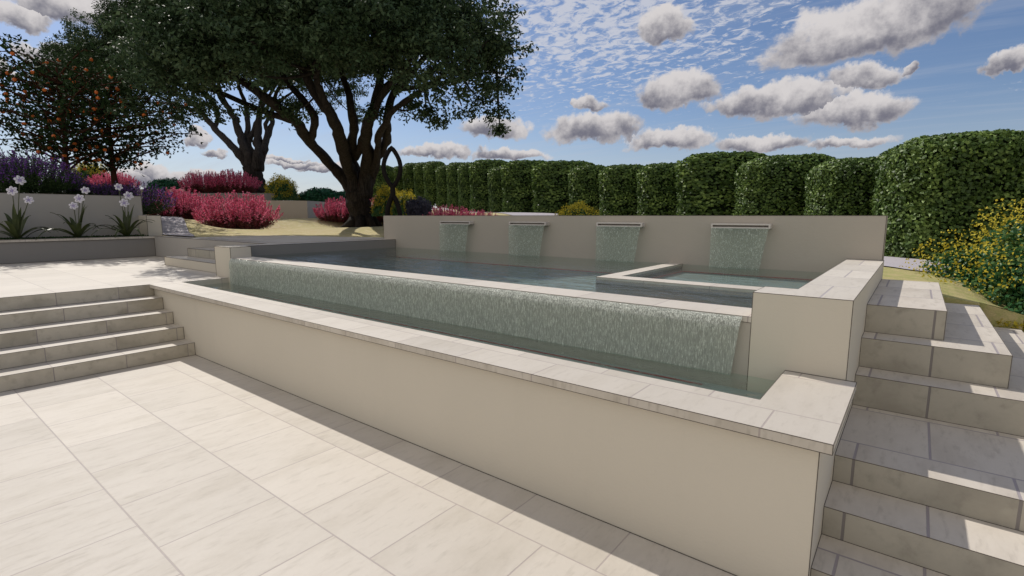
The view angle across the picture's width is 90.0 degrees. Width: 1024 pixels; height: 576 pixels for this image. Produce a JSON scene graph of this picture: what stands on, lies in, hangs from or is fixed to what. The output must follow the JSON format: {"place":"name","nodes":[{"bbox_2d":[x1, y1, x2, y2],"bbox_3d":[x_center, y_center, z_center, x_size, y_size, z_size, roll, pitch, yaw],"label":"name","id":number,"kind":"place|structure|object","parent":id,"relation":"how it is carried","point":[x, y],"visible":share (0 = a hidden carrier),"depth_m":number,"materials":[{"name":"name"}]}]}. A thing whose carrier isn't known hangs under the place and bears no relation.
{"place":"outdoors","nodes":[
{"label":"outdoors","id":0,"kind":"place"},
{"bbox_2d":[0,256,228,294],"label":"terrace","id":1,"kind":"structure","parent":0,"point":[34,277],"depth_m":8.00,"materials":[{"name":"stone"}]},
{"bbox_2d":[0,236,155,263],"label":"planter","id":2,"kind":"object","parent":1,"relation":"on","point":[14,251],"visible":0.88,"depth_m":10.49,"materials":[{"name":"stone"}]},
{"bbox_2d":[0,175,57,238],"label":"agapanthus","id":3,"kind":"object","parent":2,"relation":"on","point":[16,224],"visible":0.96,"depth_m":9.99,"materials":[{"name":"green plant"}]},
{"bbox_2d":[24,187,112,239],"bbox_3d":[-9.236,-1.566,10.655,1.121,1.093,1.519,6,10,38],"label":"agapanthus","id":4,"kind":"object","parent":2,"relation":"on","point":[77,230],"visible":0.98,"depth_m":10.68,"materials":[{"name":"green plant"}]},
{"bbox_2d":[0,234,148,239],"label":"groundcover","id":5,"kind":"object","parent":2,"relation":"in","point":[7,238],"visible":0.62,"depth_m":10.72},
{"bbox_2d":[88,183,153,238],"bbox_3d":[-8.602,-1.706,11.297,1.161,1.190,1.501,-5,10,-34],"label":"agapanthus","id":6,"kind":"object","parent":2,"relation":"on","point":[125,228],"visible":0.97,"depth_m":11.32,"materials":[{"name":"green plant"}]},
{"bbox_2d":[161,216,193,235],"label":"path","id":7,"kind":"structure","parent":0,"point":[174,226],"depth_m":13.25,"materials":[{"name":"grey gravel"}]},
{"bbox_2d":[164,247,215,272],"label":"garden steps","id":8,"kind":"structure","parent":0,"point":[201,258],"depth_m":9.05,"materials":[{"name":"stone"}]},
{"bbox_2d":[0,355,734,575],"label":"patio","id":9,"kind":"structure","parent":0,"point":[194,465],"depth_m":3.07,"materials":[{"name":"stone"}]},
{"bbox_2d":[0,282,195,391],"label":"stone steps","id":10,"kind":"structure","parent":9,"relation":"on","point":[51,336],"depth_m":5.84,"materials":[{"name":"stone"}]},
{"bbox_2d":[149,278,856,575],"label":"basin wall","id":11,"kind":"structure","parent":9,"relation":"on","point":[735,485],"depth_m":2.90,"materials":[{"name":"stone"}]},
{"bbox_2d":[224,289,763,398],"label":"basin floor","id":12,"kind":"structure","parent":11,"relation":"in","point":[735,391],"depth_m":3.82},
{"bbox_2d":[240,292,700,384],"bbox_3d":[-1.458,0.372,5.041,6.600,0.006,0.544,6,10,38],"label":"tile line","id":13,"kind":"object","parent":12,"relation":"on","point":[511,346],"visible":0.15,"depth_m":4.14,"materials":[{"name":"grey tile"}]},
{"bbox_2d":[232,257,751,389],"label":"overflow wall","id":14,"kind":"structure","parent":12,"relation":"on","point":[739,370],"depth_m":3.96,"materials":[{"name":"stone"}]},
{"bbox_2d":[229,258,741,374],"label":"overflow water","id":15,"kind":"structure","parent":14,"relation":"attached to","point":[697,340],"depth_m":4.12,"materials":[{"name":"clear liquid"}]},
{"bbox_2d":[321,257,609,291],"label":"pool floor","id":16,"kind":"structure","parent":0,"point":[507,277],"depth_m":7.34,"materials":[{"name":"grey tile"}]},
{"bbox_2d":[402,257,811,279],"bbox_3d":[0.043,-0.231,7.013,7.400,0.105,1.958,6,10,38],"label":"tile line","id":17,"kind":"object","parent":16,"relation":"on","point":[612,273],"visible":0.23,"depth_m":6.49,"materials":[{"name":"grey tile"}]},
{"bbox_2d":[596,263,762,307],"bbox_3d":[2.208,-0.038,5.330,1.944,0.199,1.942,6,10,38],"label":"spa divider","id":18,"kind":"object","parent":16,"relation":"on","point":[623,276],"visible":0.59,"depth_m":4.78,"materials":[{"name":"stone"}]},
{"bbox_2d":[655,272,811,288],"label":"spa floor","id":19,"kind":"structure","parent":16,"relation":"on","point":[738,279],"depth_m":5.77,"materials":[{"name":"grey tile"}]},
{"bbox_2d":[199,283,772,395],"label":"basin water","id":20,"kind":"structure","parent":0,"point":[233,286],"depth_m":4.99,"materials":[{"name":"liquid"}]},
{"bbox_2d":[0,0,1023,207],"label":"sky","id":21,"kind":"structure","parent":0,"point":[607,82],"materials":[{"name":"blue"}]},
{"bbox_2d":[252,247,822,306],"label":"pool water","id":22,"kind":"structure","parent":0,"point":[378,259],"depth_m":5.80,"materials":[{"name":"liquid"}]},
{"bbox_2d":[143,209,1023,329],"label":"lawn","id":23,"kind":"structure","parent":0,"point":[953,292],"depth_m":12.08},
{"bbox_2d":[0,193,142,238],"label":"wall","id":24,"kind":"structure","parent":23,"relation":"on","point":[40,208],"depth_m":11.02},
{"bbox_2d":[84,170,141,189],"bbox_3d":[-15.638,-4.143,20.098,1.796,0.963,1.852,1,8,10],"label":"pink shrub","id":25,"kind":"object","parent":23,"relation":"on","point":[123,180],"visible":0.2,"depth_m":19.89,"materials":[{"name":"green plant"}]},
{"bbox_2d":[138,215,162,235],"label":"end block","id":26,"kind":"structure","parent":23,"relation":"on","point":[154,228],"depth_m":11.89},
{"bbox_2d":[142,186,211,219],"bbox_3d":[-11.225,-2.795,17.296,2.521,1.310,2.445,-6,10,-36],"label":"pink shrub","id":27,"kind":"object","parent":23,"relation":"on","point":[182,207],"visible":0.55,"depth_m":16.82,"materials":[{"name":"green plant"}]},
{"bbox_2d":[154,236,273,256],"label":"retaining wall","id":28,"kind":"structure","parent":23,"relation":"on","point":[165,246],"depth_m":10.61,"materials":[{"name":"stone"}]},
{"bbox_2d":[182,193,275,207],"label":"garden wall","id":29,"kind":"structure","parent":23,"relation":"on","point":[268,196],"depth_m":20.68,"materials":[{"name":"beige paint"}]},
{"bbox_2d":[264,172,300,200],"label":"yellow shrub","id":30,"kind":"object","parent":29,"relation":"on","point":[283,189],"visible":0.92,"depth_m":20.92,"materials":[{"name":"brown plant"}]},
{"bbox_2d":[191,190,283,228],"bbox_3d":[-8.323,-2.311,15.614,2.573,1.337,2.495,6,10,38],"label":"pink shrub","id":31,"kind":"object","parent":23,"relation":"on","point":[235,213],"visible":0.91,"depth_m":15.13,"materials":[{"name":"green plant"}]},
{"bbox_2d":[254,200,339,217],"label":"garden wall","id":32,"kind":"structure","parent":23,"relation":"on","point":[296,209],"depth_m":19.69,"materials":[{"name":"beige paint"}]},
{"bbox_2d":[214,239,395,289],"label":"pool side wall","id":33,"kind":"structure","parent":23,"relation":"on","point":[224,254],"depth_m":8.49,"materials":[{"name":"stone"}]},
{"bbox_2d":[192,236,383,242],"bbox_3d":[-4.560,-0.934,10.644,3.643,0.224,2.470,6,10,38],"label":"pool surround","id":34,"kind":"object","parent":33,"relation":"on","point":[281,239],"visible":0.51,"depth_m":10.24,"materials":[{"name":"stone"}]},
{"bbox_2d":[93,0,538,227],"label":"oak tree","id":35,"kind":"object","parent":23,"relation":"on","point":[171,47],"visible":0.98,"depth_m":11.42,"materials":[{"name":"green plant"}]},
{"bbox_2d":[313,196,348,223],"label":"pink shrub","id":36,"kind":"object","parent":23,"relation":"on","point":[334,212],"visible":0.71,"depth_m":18.48,"materials":[{"name":"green plant"}]},
{"bbox_2d":[370,198,382,221],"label":"pink shrub","id":37,"kind":"object","parent":23,"relation":"on","point":[380,218],"visible":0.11,"depth_m":18.54,"materials":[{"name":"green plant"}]},
{"bbox_2d":[371,165,394,200],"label":"hedge column","id":38,"kind":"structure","parent":23,"relation":"on","point":[380,181],"depth_m":32.85,"materials":[{"name":"green plant"}]},
{"bbox_2d":[370,183,400,216],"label":"yellow shrub","id":39,"kind":"object","parent":23,"relation":"on","point":[380,202],"visible":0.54,"depth_m":16.93,"materials":[{"name":"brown plant"}]},
{"bbox_2d":[381,146,402,214],"bbox_3d":[-2.564,-1.964,11.034,0.458,2.154,0.300,0,8,0],"label":"bronze sculpture","id":40,"kind":"object","parent":23,"relation":"on","point":[392,197],"visible":0.73,"depth_m":10.95,"materials":[{"name":"black metal"}]},
{"bbox_2d":[393,166,402,193],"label":"hedge column","id":41,"kind":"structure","parent":23,"relation":"on","point":[399,187],"depth_m":36.05,"materials":[{"name":"green plant"}]},
{"bbox_2d":[390,189,415,214],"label":"yellow shrub","id":42,"kind":"object","parent":23,"relation":"on","point":[403,198],"visible":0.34,"depth_m":16.58,"materials":[{"name":"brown plant"}]},
{"bbox_2d":[402,162,415,197],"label":"hedge column","id":43,"kind":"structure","parent":23,"relation":"on","point":[408,177],"depth_m":34.47,"materials":[{"name":"green plant"}]},
{"bbox_2d":[404,196,432,214],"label":"lavender shrub","id":44,"kind":"object","parent":23,"relation":"on","point":[420,206],"visible":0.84,"depth_m":14.59,"materials":[{"name":"purple plant"}]},
{"bbox_2d":[413,162,425,199],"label":"hedge column","id":45,"kind":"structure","parent":23,"relation":"on","point":[418,173],"depth_m":32.99,"materials":[{"name":"green plant"}]},
{"bbox_2d":[423,161,445,207],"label":"hedge column","id":46,"kind":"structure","parent":23,"relation":"on","point":[429,176],"depth_m":31.40,"materials":[{"name":"green plant"}]},
{"bbox_2d":[435,164,446,207],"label":"hedge column","id":47,"kind":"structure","parent":23,"relation":"on","point":[441,185],"depth_m":30.14,"materials":[{"name":"green plant"}]},
{"bbox_2d":[422,204,474,214],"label":"pink shrub","id":48,"kind":"object","parent":23,"relation":"on","point":[440,211],"visible":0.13,"depth_m":12.70,"materials":[{"name":"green plant"}]},
{"bbox_2d":[446,162,462,208],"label":"hedge column","id":49,"kind":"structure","parent":23,"relation":"on","point":[452,183],"depth_m":28.74,"materials":[{"name":"green plant"}]},
{"bbox_2d":[457,162,472,210],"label":"hedge column","id":50,"kind":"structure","parent":23,"relation":"on","point":[464,191],"depth_m":27.18,"materials":[{"name":"green plant"}]},
{"bbox_2d":[467,209,495,214],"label":"pink shrub","id":51,"kind":"object","parent":23,"relation":"on","point":[482,212],"visible":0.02,"depth_m":12.95,"materials":[{"name":"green plant"}]},
{"bbox_2d":[468,159,506,211],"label":"hedge column","id":52,"kind":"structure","parent":23,"relation":"on","point":[478,170],"depth_m":25.45,"materials":[{"name":"green plant"}]},
{"bbox_2d":[487,166,506,211],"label":"hedge column","id":53,"kind":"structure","parent":23,"relation":"on","point":[495,190],"depth_m":24.02,"materials":[{"name":"green plant"}]},
{"bbox_2d":[500,159,543,212],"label":"hedge column","id":54,"kind":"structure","parent":23,"relation":"on","point":[517,182],"depth_m":22.13,"materials":[{"name":"green plant"}]},
{"bbox_2d":[531,160,593,213],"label":"hedge column","id":55,"kind":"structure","parent":23,"relation":"on","point":[550,185],"depth_m":20.36,"materials":[{"name":"green plant"}]},
{"bbox_2d":[555,200,599,214],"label":"yellow shrub","id":56,"kind":"object","parent":23,"relation":"on","point":[575,210],"visible":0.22,"depth_m":11.22,"materials":[{"name":"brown plant"}]},
{"bbox_2d":[567,164,606,214],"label":"hedge column","id":57,"kind":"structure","parent":23,"relation":"on","point":[583,183],"depth_m":18.68,"materials":[{"name":"green plant"}]},
{"bbox_2d":[598,164,643,214],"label":"hedge column","id":58,"kind":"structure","parent":23,"relation":"on","point":[618,188],"depth_m":16.94,"materials":[{"name":"green plant"}]},
{"bbox_2d":[383,215,887,279],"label":"feature wall","id":59,"kind":"structure","parent":23,"relation":"on","point":[810,244],"depth_m":6.71,"materials":[{"name":"beige paint"}]},
{"bbox_2d":[440,221,473,224],"bbox_3d":[-0.962,-1.133,8.877,0.728,0.057,0.104,6,10,38],"label":"water spout","id":60,"kind":"object","parent":59,"relation":"attached to","point":[459,222],"visible":1,"depth_m":8.80,"materials":[{"name":"metal"}]},
{"bbox_2d":[439,224,467,250],"bbox_3d":[-1.005,-0.867,8.861,0.701,0.475,0.022,6,10,38],"label":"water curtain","id":61,"kind":"object","parent":60,"relation":"hanging from","point":[463,235],"visible":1,"depth_m":8.86,"materials":[{"name":"liquid"}]},
{"bbox_2d":[509,221,549,225],"bbox_3d":[0.258,-0.998,7.926,0.706,0.057,0.104,6,10,38],"label":"water spout","id":62,"kind":"object","parent":59,"relation":"attached to","point":[531,223],"visible":1,"depth_m":7.85,"materials":[{"name":"metal"}]},
{"bbox_2d":[509,225,542,256],"bbox_3d":[0.215,-0.732,7.911,0.679,0.475,0.019,6,10,38],"label":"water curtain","id":63,"kind":"object","parent":62,"relation":"hanging from","point":[526,239],"visible":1,"depth_m":7.89,"materials":[{"name":"liquid"}]},
{"bbox_2d":[596,222,644,226],"bbox_3d":[1.475,-0.864,6.978,0.677,0.057,0.104,6,10,38],"label":"water spout","id":64,"kind":"object","parent":59,"relation":"attached to","point":[611,224],"visible":1,"depth_m":6.96,"materials":[{"name":"metal"}]},
{"bbox_2d":[596,226,639,261],"bbox_3d":[1.431,-0.598,6.962,0.650,0.475,0.018,6,10,38],"label":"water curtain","id":65,"kind":"object","parent":64,"relation":"hanging from","point":[618,242],"visible":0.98,"depth_m":6.95,"materials":[{"name":"clear liquid"}]},
{"bbox_2d":[711,223,772,228],"bbox_3d":[2.695,-0.729,6.028,0.660,0.057,0.104,6,10,38],"label":"water spout","id":66,"kind":"object","parent":59,"relation":"attached to","point":[740,226],"visible":1,"depth_m":5.99,"materials":[{"name":"metal"}]},
{"bbox_2d":[709,228,766,269],"bbox_3d":[2.652,-0.463,6.012,0.633,0.475,0.018,6,10,38],"label":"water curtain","id":67,"kind":"object","parent":66,"relation":"hanging from","point":[740,265],"visible":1,"depth_m":6.01,"materials":[{"name":"clear liquid"}]},
{"bbox_2d":[636,162,681,214],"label":"hedge column","id":68,"kind":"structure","parent":23,"relation":"on","point":[656,190],"depth_m":15.18,"materials":[{"name":"green plant"}]},
{"bbox_2d":[674,151,766,214],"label":"hedge column","id":69,"kind":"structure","parent":23,"relation":"on","point":[705,185],"depth_m":13.32,"materials":[{"name":"green plant"}]},
{"bbox_2d":[732,152,835,214],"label":"hedge column","id":70,"kind":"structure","parent":23,"relation":"on","point":[770,185],"depth_m":11.44,"materials":[{"name":"green plant"}]},
{"bbox_2d":[746,259,883,434],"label":"pool end wall","id":71,"kind":"structure","parent":23,"relation":"on","point":[815,327],"depth_m":3.04,"materials":[{"name":"stone"}]},
{"bbox_2d":[803,156,878,214],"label":"hedge column","id":72,"kind":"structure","parent":23,"relation":"on","point":[841,186],"depth_m":9.74,"materials":[{"name":"green plant"}]},
{"bbox_2d":[810,279,1023,575],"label":"side stairs","id":73,"kind":"structure","parent":23,"relation":"on","point":[928,474],"depth_m":2.75,"materials":[{"name":"stone"}]},
{"bbox_2d":[869,128,1023,262],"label":"hedge column","id":74,"kind":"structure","parent":23,"relation":"on","point":[927,187],"depth_m":7.72,"materials":[{"name":"green plant"}]},
{"bbox_2d":[899,198,1023,314],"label":"flowering shrub","id":75,"kind":"object","parent":23,"relation":"on","point":[994,267],"visible":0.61,"depth_m":5.44,"materials":[{"name":"green plant"}]},
{"bbox_2d":[997,318,1023,331],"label":"groundcover plant","id":76,"kind":"object","parent":23,"relation":"on","point":[1006,324],"visible":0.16,"depth_m":4.75,"materials":[{"name":"plant"}]},
{"bbox_2d":[431,208,947,271],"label":"garden path","id":77,"kind":"structure","parent":0,"point":[897,262],"depth_m":7.66,"materials":[{"name":"beige stone"}]},
{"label":"terrace","id":78,"kind":"structure","parent":0,"visible":0},
{"bbox_2d":[145,177,183,191],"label":"green shrub","id":79,"kind":"object","parent":78,"relation":"on","point":[168,183],"visible":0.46,"depth_m":21.68,"materials":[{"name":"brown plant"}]},
{"bbox_2d":[20,0,369,192],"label":"oak tree","id":80,"kind":"object","parent":78,"relation":"on","point":[249,157],"visible":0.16,"depth_m":26.74,"materials":[{"name":"green plant"}]},
{"bbox_2d":[177,170,227,192],"bbox_3d":[-12.863,-4.387,21.417,1.996,1.070,2.058,-3,9,-21],"label":"pink shrub","id":81,"kind":"object","parent":78,"relation":"on","point":[194,181],"visible":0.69,"depth_m":20.94,"materials":[{"name":"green plant"}]},
{"bbox_2d":[206,169,262,192],"bbox_3d":[-11.755,-4.453,21.585,2.212,1.150,2.145,-1,8,-5],"label":"pink shrub","id":82,"kind":"object","parent":78,"relation":"on","point":[237,183],"visible":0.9,"depth_m":21.17,"materials":[{"name":"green plant"}]},
{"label":"terrace","id":83,"kind":"structure","parent":0,"visible":0},
{"bbox_2d":[296,187,345,202],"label":"green shrub","id":84,"kind":"object","parent":83,"relation":"on","point":[321,194],"visible":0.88,"depth_m":22.01,"materials":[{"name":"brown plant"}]},
{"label":"terrace","id":85,"kind":"structure","parent":0,"visible":0},
{"bbox_2d":[0,153,49,192],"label":"purple sage","id":86,"kind":"object","parent":85,"relation":"on","point":[1,190],"visible":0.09,"depth_m":12.28,"materials":[{"name":"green plant"}]},
{"bbox_2d":[0,149,87,193],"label":"purple sage","id":87,"kind":"object","parent":85,"relation":"on","point":[40,185],"visible":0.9,"depth_m":11.79,"materials":[{"name":"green plant"}]},
{"bbox_2d":[45,176,98,194],"bbox_3d":[-11.489,-2.607,13.248,1.314,0.669,1.263,3,9,23],"label":"purple sage","id":88,"kind":"object","parent":85,"relation":"on","point":[75,190],"visible":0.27,"depth_m":13.22,"materials":[{"name":"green plant"}]},
{"bbox_2d":[0,31,167,176],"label":"orange tree","id":89,"kind":"object","parent":85,"relation":"on","point":[52,145],"visible":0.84,"depth_m":13.00,"materials":[{"name":"green plant"}]},
{"bbox_2d":[0,45,205,187],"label":"orange tree","id":90,"kind":"object","parent":85,"relation":"on","point":[117,159],"visible":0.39,"depth_m":14.42,"materials":[{"name":"green plant"}]},
{"bbox_2d":[87,180,136,195],"bbox_3d":[-11.239,-2.650,14.286,1.314,0.696,1.367,2,8,16],"label":"purple sage","id":91,"kind":"object","parent":85,"relation":"on","point":[102,191],"visible":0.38,"depth_m":14.06,"materials":[{"name":"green plant"}]},
{"bbox_2d":[107,181,177,214],"bbox_3d":[-11.184,-2.658,15.300,2.103,1.071,2.021,1,8,9],"label":"purple sage","id":92,"kind":"object","parent":85,"relation":"on","point":[150,200],"visible":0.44,"depth_m":15.26,"materials":[{"name":"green plant"}]},
{"bbox_3d":[-15.893,-3.570,21.587,3.141,1.173,3.146,6,10,38],"label":"garden wall","id":93,"kind":"object","parent":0,"visible":0},
{"bbox_2d":[70,161,109,187],"bbox_3d":[-16.985,-4.549,20.547,1.623,1.327,1.592,6,10,38],"label":"yellow shrub","id":94,"kind":"object","parent":93,"relation":"on","point":[89,172],"visible":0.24,"depth_m":20.21,"materials":[{"name":"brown plant"}]}
]}

